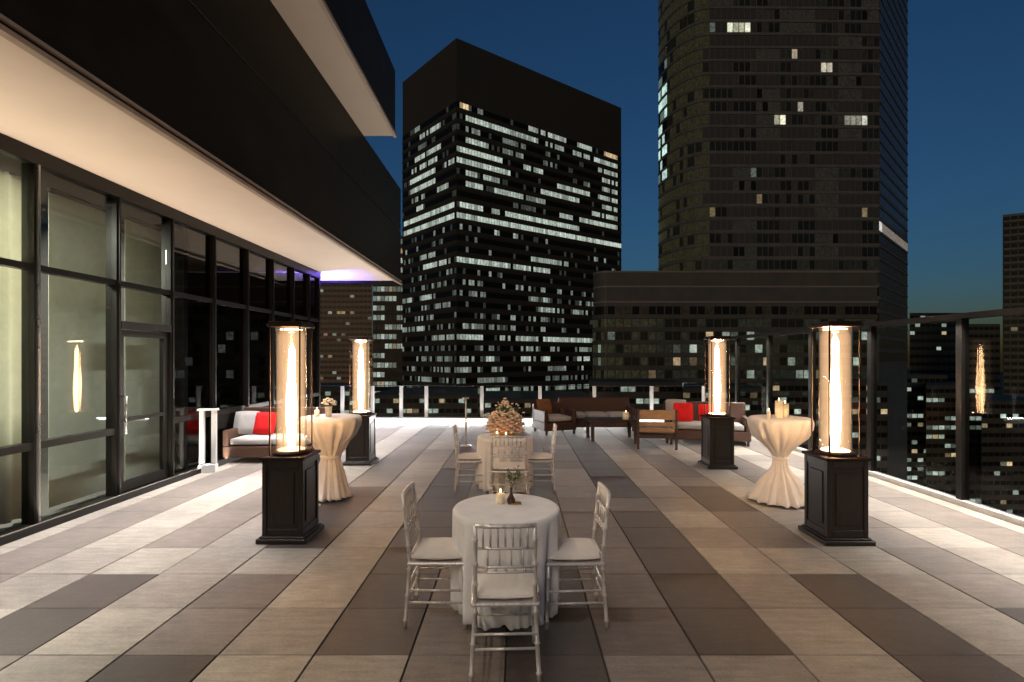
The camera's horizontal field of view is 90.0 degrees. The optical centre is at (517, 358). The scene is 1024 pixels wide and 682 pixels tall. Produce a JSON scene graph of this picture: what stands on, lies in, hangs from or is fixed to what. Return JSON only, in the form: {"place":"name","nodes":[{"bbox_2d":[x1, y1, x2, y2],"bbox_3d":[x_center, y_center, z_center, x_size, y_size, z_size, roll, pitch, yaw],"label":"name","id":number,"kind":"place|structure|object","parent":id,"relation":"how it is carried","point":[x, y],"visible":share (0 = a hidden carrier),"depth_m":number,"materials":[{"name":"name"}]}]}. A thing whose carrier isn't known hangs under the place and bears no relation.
{"place":"outdoors","nodes":[
{"label":"outdoors","id":0,"kind":"place"},
{"bbox_2d":[320,383,368,413],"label":"city block","id":1,"kind":"structure","parent":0,"point":[333,392],"depth_m":160.00,"materials":[{"name":"grey stone"}]},
{"bbox_2d":[320,285,371,393],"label":"brick tower","id":2,"kind":"structure","parent":0,"point":[345,312],"depth_m":300.00,"materials":[{"name":"brown brick"}]},
{"bbox_2d":[373,236,402,392],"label":"lit office block","id":3,"kind":"structure","parent":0,"point":[387,334],"depth_m":209.88,"materials":[{"name":"black glass"}]},
{"bbox_2d":[367,388,477,416],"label":"city block","id":4,"kind":"structure","parent":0,"point":[446,402],"depth_m":130.00,"materials":[{"name":"grey stone"}]},
{"bbox_2d":[0,421,1023,681],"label":"terrace floor","id":5,"kind":"structure","parent":0,"point":[186,581],"depth_m":4.15,"materials":[{"name":"grey tile"}]},
{"bbox_2d":[0,458,240,545],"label":"uplight channel","id":6,"kind":"object","parent":5,"relation":"on","point":[40,526],"visible":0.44,"depth_m":6.16,"materials":[{"name":"black metal"}]},
{"bbox_2d":[197,408,218,472],"bbox_3d":[-5.020,1.338,8.320,0.300,1.030,0.120,0,0,-10],"label":"barrier post","id":7,"kind":"object","parent":5,"relation":"on","point":[212,467],"visible":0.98,"depth_m":8.29,"materials":[{"name":"concrete"}]},
{"bbox_2d":[223,407,324,458],"bbox_3d":[-4.360,1.393,9.398,1.650,0.920,0.805,0,0,0],"label":"wicker sofa","id":8,"kind":"object","parent":5,"relation":"on","point":[236,444],"visible":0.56,"depth_m":9.02,"materials":[{"name":"brown wicker"}]},
{"bbox_2d":[233,411,259,433],"bbox_3d":[-4.987,1.189,9.451,0.440,0.440,0.140,0,-22,-12],"label":"pillow","id":9,"kind":"object","parent":8,"relation":"on","point":[244,422],"visible":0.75,"depth_m":9.39,"materials":[{"name":"white fabric"}]},
{"bbox_2d":[253,412,277,433],"bbox_3d":[-4.633,1.196,9.411,0.420,0.420,0.140,0,-20,6],"label":"pillow","id":10,"kind":"object","parent":8,"relation":"on","point":[261,425],"visible":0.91,"depth_m":9.35,"materials":[{"name":"red fabric"}]},
{"bbox_2d":[255,321,323,543],"bbox_3d":[-2.350,0.739,5.330,0.500,2.221,0.500,0,0,0],"label":"patio heater","id":11,"kind":"object","parent":5,"relation":"on","point":[290,493],"visible":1,"depth_m":5.14,"materials":[{"name":"brown paint"}]},
{"bbox_2d":[343,337,378,465],"bbox_3d":[-2.760,0.739,9.050,0.500,2.221,0.500,0,0,0],"label":"patio heater","id":12,"kind":"object","parent":5,"relation":"on","point":[361,449],"visible":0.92,"depth_m":8.87,"materials":[{"name":"brown metal"}]},
{"bbox_2d":[401,481,466,628],"bbox_3d":[-0.577,1.394,3.710,0.476,0.920,0.420,0,0,0],"label":"chiavari chair","id":13,"kind":"object","parent":5,"relation":"on","point":[436,551],"visible":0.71,"depth_m":3.56,"materials":[{"name":"silver metal"}]},
{"bbox_2d":[460,397,471,446],"bbox_3d":[-1.080,1.343,10.800,0.240,1.019,0.240,0,0,0],"label":"slim stanchion","id":14,"kind":"object","parent":5,"relation":"on","point":[466,444],"visible":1,"depth_m":10.78,"materials":[{"name":"silver metal"}]},
{"bbox_2d":[452,423,485,493],"bbox_3d":[-0.662,1.394,7.169,0.476,0.920,0.420,0,0,-2],"label":"chiavari chair","id":15,"kind":"object","parent":5,"relation":"on","point":[468,458],"visible":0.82,"depth_m":6.99,"materials":[{"name":"silver metal"}]},
{"bbox_2d":[468,523,541,681],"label":"chiavari chair","id":16,"kind":"object","parent":5,"relation":"on","point":[510,585],"visible":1,"depth_m":2.93,"materials":[{"name":"silver metal"}]},
{"bbox_2d":[489,435,529,494],"bbox_3d":[-0.101,1.408,6.579,0.525,0.892,0.476,0,0,2],"label":"chiavari chair","id":17,"kind":"object","parent":5,"relation":"on","point":[501,467],"visible":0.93,"depth_m":6.39,"materials":[{"name":"silver metal"}]},
{"bbox_2d":[524,423,556,493],"bbox_3d":[0.322,1.394,7.190,0.476,0.920,0.420,0,0,0],"label":"chiavari chair","id":18,"kind":"object","parent":5,"relation":"on","point":[541,457],"visible":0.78,"depth_m":7.01,"materials":[{"name":"silver metal"}]},
{"bbox_2d":[532,402,575,434],"bbox_3d":[0.921,1.493,12.748,0.850,0.720,0.805,0,0,-20],"label":"wicker armchair","id":19,"kind":"object","parent":5,"relation":"on","point":[543,420],"visible":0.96,"depth_m":12.49,"materials":[{"name":"brown wicker"}]},
{"bbox_2d":[536,399,552,413],"bbox_3d":[0.687,1.210,12.824,0.400,0.400,0.140,0,-24,-24],"label":"pillow","id":20,"kind":"object","parent":19,"relation":"on","point":[544,404],"visible":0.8,"depth_m":12.78,"materials":[{"name":"brown fabric"}]},
{"bbox_2d":[544,482,610,629],"bbox_3d":[0.417,1.394,3.701,0.476,0.920,0.420,0,0,-2],"label":"chiavari chair","id":21,"kind":"object","parent":5,"relation":"on","point":[578,552],"visible":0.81,"depth_m":3.54,"materials":[{"name":"silver metal"}]},
{"bbox_2d":[558,397,635,430],"bbox_3d":[2.050,1.453,13.348,1.900,0.800,0.805,0,0,0],"label":"wicker sofa","id":22,"kind":"object","parent":5,"relation":"on","point":[583,407],"visible":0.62,"depth_m":13.65,"materials":[{"name":"brown wicker"}]},
{"bbox_2d":[585,417,636,441],"bbox_3d":[2.150,1.618,11.700,1.100,0.470,0.640,0,0,-4],"label":"coffee table","id":23,"kind":"object","parent":5,"relation":"on","point":[592,420],"visible":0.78,"depth_m":11.53,"materials":[{"name":"brown wood"}]},
{"bbox_2d":[623,411,628,419],"bbox_3d":[2.450,1.282,11.550,0.140,0.195,0.140,0,0,0],"label":"candle","id":24,"kind":"object","parent":23,"relation":"on","point":[625,415],"visible":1,"depth_m":11.49,"materials":[{"name":"beige wax"}]},
{"bbox_2d":[633,409,677,449],"bbox_3d":[2.881,1.443,10.710,0.820,0.820,0.740,0,0,8],"label":"slat armchair","id":25,"kind":"object","parent":5,"relation":"on","point":[664,430],"visible":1,"depth_m":10.38,"materials":[{"name":"brown wood"}]},
{"bbox_2d":[664,401,750,446],"bbox_3d":[4.149,1.423,11.298,1.750,0.860,0.805,0,0,15],"label":"wicker sofa","id":26,"kind":"object","parent":5,"relation":"on","point":[690,430],"visible":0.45,"depth_m":11.07,"materials":[{"name":"brown wicker"}]},
{"bbox_2d":[666,399,685,409],"bbox_3d":[3.623,1.167,11.632,0.480,0.480,0.140,0,-20,2],"label":"pillow","id":27,"kind":"object","parent":26,"relation":"on","point":[669,403],"visible":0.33,"depth_m":11.64,"materials":[{"name":"white fabric"}]},
{"bbox_2d":[673,403,692,420],"bbox_3d":[3.677,1.193,11.343,0.420,0.420,0.140,0,-18,15],"label":"pillow","id":28,"kind":"object","parent":26,"relation":"on","point":[685,411],"visible":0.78,"depth_m":11.28,"materials":[{"name":"red fabric"}]},
{"bbox_2d":[698,404,714,420],"bbox_3d":[4.210,1.208,11.294,0.400,0.400,0.140,0,-22,8],"label":"pillow","id":29,"kind":"object","parent":26,"relation":"on","point":[701,409],"visible":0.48,"depth_m":11.28,"materials":[{"name":"red fabric"}]},
{"bbox_2d":[698,336,737,468],"bbox_3d":[3.420,0.739,8.750,0.500,2.221,0.500,0,0,0],"label":"patio heater","id":30,"kind":"object","parent":5,"relation":"on","point":[717,439],"visible":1,"depth_m":8.56,"materials":[{"name":"brown metal"}]},
{"bbox_2d":[798,321,875,545],"bbox_3d":[3.280,0.739,5.280,0.500,2.221,0.500,0,0,0],"label":"patio heater","id":31,"kind":"object","parent":5,"relation":"on","point":[835,495],"visible":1,"depth_m":5.12,"materials":[{"name":"brown metal"}]},
{"bbox_2d":[402,38,621,397],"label":"office tower","id":32,"kind":"structure","parent":0,"point":[511,207],"depth_m":183.72,"materials":[{"name":"black glass"}]},
{"bbox_2d":[478,391,588,416],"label":"city block","id":33,"kind":"structure","parent":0,"point":[524,400],"depth_m":121.56,"materials":[{"name":"grey stone"}]},
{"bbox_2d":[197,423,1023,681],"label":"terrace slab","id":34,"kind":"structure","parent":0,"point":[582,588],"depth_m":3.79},
{"bbox_2d":[0,0,402,535],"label":"hotel building","id":35,"kind":"structure","parent":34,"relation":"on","point":[225,146],"depth_m":7.29,"materials":[{"name":"paint"}]},
{"bbox_2d":[0,170,20,524],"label":"curtain","id":36,"kind":"object","parent":35,"relation":"hanging from","point":[10,345],"visible":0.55,"depth_m":5.70,"materials":[{"name":"beige fabric"}]},
{"bbox_2d":[0,257,32,456],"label":"window","id":37,"kind":"structure","parent":35,"relation":"in","point":[21,447],"depth_m":5.34,"materials":[{"name":"black metal"}]},
{"bbox_2d":[21,163,115,524],"bbox_3d":[-5.257,-0.152,6.080,0.165,3.890,1.130,0,0,0],"label":"window","id":38,"kind":"structure","parent":35,"relation":"in","point":[30,172],"depth_m":5.52,"materials":[{"name":"black metal"}]},
{"bbox_2d":[46,186,105,507],"bbox_3d":[-5.640,-0.132,6.620,0.060,3.870,0.920,0,0,0],"label":"roller shade","id":39,"kind":"object","parent":35,"relation":"attached to","point":[76,343],"visible":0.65,"depth_m":6.55,"materials":[{"name":"beige fabric"}]},
{"bbox_2d":[106,196,171,495],"bbox_3d":[-5.257,-0.152,7.165,0.165,3.890,1.040,0,0,0],"label":"window","id":40,"kind":"structure","parent":35,"relation":"in","point":[114,324],"depth_m":6.64,"materials":[{"name":"black metal"}]},
{"bbox_2d":[123,214,160,479],"bbox_3d":[-5.640,-0.132,7.740,0.060,3.870,0.760,0,0,0],"label":"roller shade","id":41,"kind":"object","parent":35,"relation":"attached to","point":[142,255],"visible":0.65,"depth_m":7.70,"materials":[{"name":"beige fabric"}]},
{"bbox_2d":[121,330,167,492],"bbox_3d":[-5.229,0.706,7.200,0.142,2.165,0.950,0,0,0],"label":"door","id":42,"kind":"structure","parent":35,"relation":"in","point":[145,479],"depth_m":7.54,"materials":[{"name":"black metal"}]},
{"bbox_2d":[161,218,212,477],"bbox_3d":[-5.257,-0.152,8.225,0.165,3.890,1.080,0,0,0],"label":"window","id":43,"kind":"structure","parent":35,"relation":"in","point":[167,224],"depth_m":7.68,"materials":[{"name":"black metal"}]},
{"bbox_2d":[205,236,245,462],"bbox_3d":[-5.257,-0.152,9.305,0.165,3.890,1.080,0,0,0],"label":"window","id":44,"kind":"structure","parent":35,"relation":"in","point":[210,241],"depth_m":8.77,"materials":[{"name":"black metal"}]},
{"bbox_2d":[239,249,271,410],"bbox_3d":[-5.257,-0.152,10.355,0.165,3.890,1.020,0,0,0],"label":"window","id":45,"kind":"structure","parent":35,"relation":"in","point":[243,253],"depth_m":9.85,"materials":[{"name":"black metal"}]},
{"bbox_2d":[265,259,291,406],"bbox_3d":[-5.257,-0.152,11.365,0.165,3.890,1.000,0,0,0],"label":"window","id":46,"kind":"structure","parent":35,"relation":"in","point":[269,263],"depth_m":10.86,"materials":[{"name":"black metal"}]},
{"bbox_2d":[287,268,307,399],"bbox_3d":[-5.257,-0.152,12.315,0.165,3.890,0.900,0,0,0],"label":"window","id":47,"kind":"structure","parent":35,"relation":"in","point":[290,271],"depth_m":11.86,"materials":[{"name":"black metal"}]},
{"bbox_2d":[303,274,319,406],"bbox_3d":[-5.257,-0.152,13.150,0.165,3.890,0.770,0,0,0],"label":"window","id":48,"kind":"structure","parent":35,"relation":"in","point":[306,277],"depth_m":12.79,"materials":[{"name":"black metal"}]},
{"bbox_2d":[320,385,704,418],"bbox_3d":[-1.695,1.358,15.250,14.610,1.090,0.110,0,0,0],"label":"glass balustrade","id":49,"kind":"object","parent":34,"relation":"on","point":[342,398],"visible":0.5,"depth_m":15.21,"materials":[{"name":"glass"}]},
{"bbox_2d":[376,419,663,420],"bbox_3d":[-1.550,1.823,15.152,13.900,0.059,0.056,0,0,0],"label":"led strip","id":50,"kind":"object","parent":34,"relation":"on","point":[458,420],"visible":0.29,"depth_m":15.13,"materials":[{"name":"white plastic"}]},
{"bbox_2d":[702,307,1023,525],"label":"wind screen","id":51,"kind":"object","parent":34,"relation":"on","point":[961,497],"visible":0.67,"depth_m":7.33,"materials":[{"name":"glass"}]},
{"bbox_2d":[372,368,1002,393],"bbox_3d":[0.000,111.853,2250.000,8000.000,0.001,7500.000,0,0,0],"label":"ground","id":52,"kind":"structure","parent":0,"point":[1001,381],"depth_m":2672.01,"materials":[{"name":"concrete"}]},
{"bbox_2d":[589,376,682,415],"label":"city block","id":53,"kind":"structure","parent":52,"relation":"on","point":[638,396],"depth_m":87.90,"materials":[{"name":"grey stone"}]},
{"bbox_2d":[683,383,765,416],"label":"city block","id":54,"kind":"structure","parent":52,"relation":"on","point":[752,398],"depth_m":84.00,"materials":[{"name":"grey stone"}]},
{"bbox_2d":[592,271,878,386],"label":"office building","id":55,"kind":"structure","parent":52,"relation":"on","point":[654,324],"depth_m":100.22,"materials":[{"name":"brown metal"}]},
{"bbox_2d":[773,379,887,474],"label":"city block","id":56,"kind":"structure","parent":52,"relation":"on","point":[793,393],"depth_m":91.88,"materials":[{"name":"glass"}]},
{"bbox_2d":[907,373,946,485],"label":"city block","id":57,"kind":"structure","parent":52,"relation":"on","point":[916,428],"depth_m":189.88,"materials":[{"name":"grey stone"}]},
{"bbox_2d":[926,382,993,503],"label":"city block","id":58,"kind":"structure","parent":52,"relation":"on","point":[940,436],"depth_m":169.88,"materials":[{"name":"grey stone"}]},
{"bbox_2d":[981,394,1023,516],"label":"city block","id":59,"kind":"structure","parent":52,"relation":"on","point":[1002,452],"depth_m":149.88,"materials":[{"name":"grey stone"}]},
{"bbox_2d":[364,0,1023,371],"label":"sky","id":60,"kind":"structure","parent":0,"point":[965,166],"materials":[{"name":"blue"}]},
{"bbox_2d":[658,0,907,479],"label":"apartment tower","id":61,"kind":"structure","parent":0,"point":[783,134],"depth_m":130.68,"materials":[{"name":"grey concrete"}]},
{"bbox_2d":[910,313,956,381],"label":"city block","id":62,"kind":"structure","parent":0,"point":[932,347],"depth_m":319.88,"materials":[{"name":"grey stone"}]},
{"bbox_2d":[969,324,999,393],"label":"city block","id":63,"kind":"structure","parent":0,"point":[984,354],"depth_m":379.88,"materials":[{"name":"grey stone"}]},
{"bbox_2d":[1003,213,1023,396],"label":"balcony tower","id":64,"kind":"structure","parent":0,"point":[1013,297],"depth_m":227.99,"materials":[{"name":"brown concrete"}]},
{"bbox_3d":[-0.080,1.479,3.760,0.750,0.742,0.750,0,0,0],"label":"round table","id":65,"kind":"object","parent":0,"visible":0},
{"bbox_2d":[450,493,559,630],"bbox_3d":[-0.084,1.451,3.770,0.797,0.719,0.813,0,0,0],"label":"tablecloth","id":66,"kind":"object","parent":65,"relation":"on","point":[541,512],"visible":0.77,"depth_m":3.47,"materials":[{"name":"white fabric"}]},
{"bbox_2d":[496,489,504,503],"bbox_3d":[-0.125,1.036,3.850,0.064,0.110,0.064,0,0,0],"label":"candle","id":67,"kind":"object","parent":66,"relation":"on","point":[500,497],"visible":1,"depth_m":3.83,"materials":[{"name":"beige wax"}]},
{"bbox_2d":[505,465,520,504],"bbox_3d":[-0.028,0.947,3.822,0.140,0.288,0.098,0,0,-19],"label":"bud vase","id":68,"kind":"object","parent":66,"relation":"on","point":[511,500],"visible":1,"depth_m":3.82,"materials":[{"name":"green glass"}]},
{"bbox_3d":[-0.170,1.479,7.200,0.750,0.742,0.750,0,0,0],"label":"round table","id":69,"kind":"object","parent":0,"visible":0},
{"bbox_2d":[475,432,532,492],"bbox_3d":[-0.180,1.452,7.192,0.823,0.720,0.803,0,0,0],"label":"tablecloth","id":70,"kind":"object","parent":69,"relation":"on","point":[483,449],"visible":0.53,"depth_m":6.90,"materials":[{"name":"white fabric"}]},
{"bbox_2d":[482,397,525,435],"bbox_3d":[-0.173,0.823,7.233,0.620,0.537,0.648,0,0,0],"label":"flower arrangement","id":71,"kind":"object","parent":70,"relation":"on","point":[503,419],"visible":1,"depth_m":7.06,"materials":[{"name":"beige plant"}]},
{"bbox_3d":[-2.460,1.316,6.760,0.730,1.067,0.730,0,0,0],"label":"cocktail table","id":72,"kind":"object","parent":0,"visible":0},
{"bbox_2d":[298,413,361,501],"bbox_3d":[-2.457,1.301,6.760,0.789,1.063,0.792,0,0,0],"label":"tablecloth","id":73,"kind":"object","parent":72,"relation":"on","point":[334,434],"visible":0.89,"depth_m":6.58,"materials":[{"name":"beige fabric"}]},
{"bbox_2d":[314,410,318,416],"bbox_3d":[-2.620,0.707,6.700,0.060,0.125,0.060,0,0,0],"label":"candle","id":74,"kind":"object","parent":73,"relation":"on","point":[316,413],"visible":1,"depth_m":6.68,"materials":[{"name":"beige wax"}]},
{"bbox_2d":[321,398,336,416],"bbox_3d":[-2.494,0.645,6.761,0.206,0.249,0.203,0,0,0],"label":"flower posy","id":75,"kind":"object","parent":73,"relation":"on","point":[328,411],"visible":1,"depth_m":6.73,"materials":[{"name":"beige plant"}]},
{"bbox_3d":[3.400,1.316,6.620,0.710,1.067,0.710,0,0,0],"label":"cocktail table","id":76,"kind":"object","parent":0,"visible":0},
{"bbox_2d":[747,415,814,508],"bbox_3d":[3.396,1.301,6.615,0.801,1.063,0.795,0,0,30],"label":"tablecloth","id":77,"kind":"object","parent":76,"relation":"on","point":[778,483],"visible":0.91,"depth_m":6.43,"materials":[{"name":"beige fabric"}]},
{"bbox_2d":[775,399,782,417],"bbox_3d":[3.370,0.641,6.590,0.090,0.255,0.090,0,0,0],"label":"candle","id":78,"kind":"object","parent":77,"relation":"on","point":[778,409],"visible":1,"depth_m":6.55,"materials":[{"name":"beige wax"}]},
{"bbox_2d":[783,402,788,417],"bbox_3d":[3.480,0.661,6.650,0.090,0.215,0.090,0,0,0],"label":"candle","id":79,"kind":"object","parent":77,"relation":"on","point":[785,410],"visible":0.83,"depth_m":6.61,"materials":[{"name":"beige wax"}]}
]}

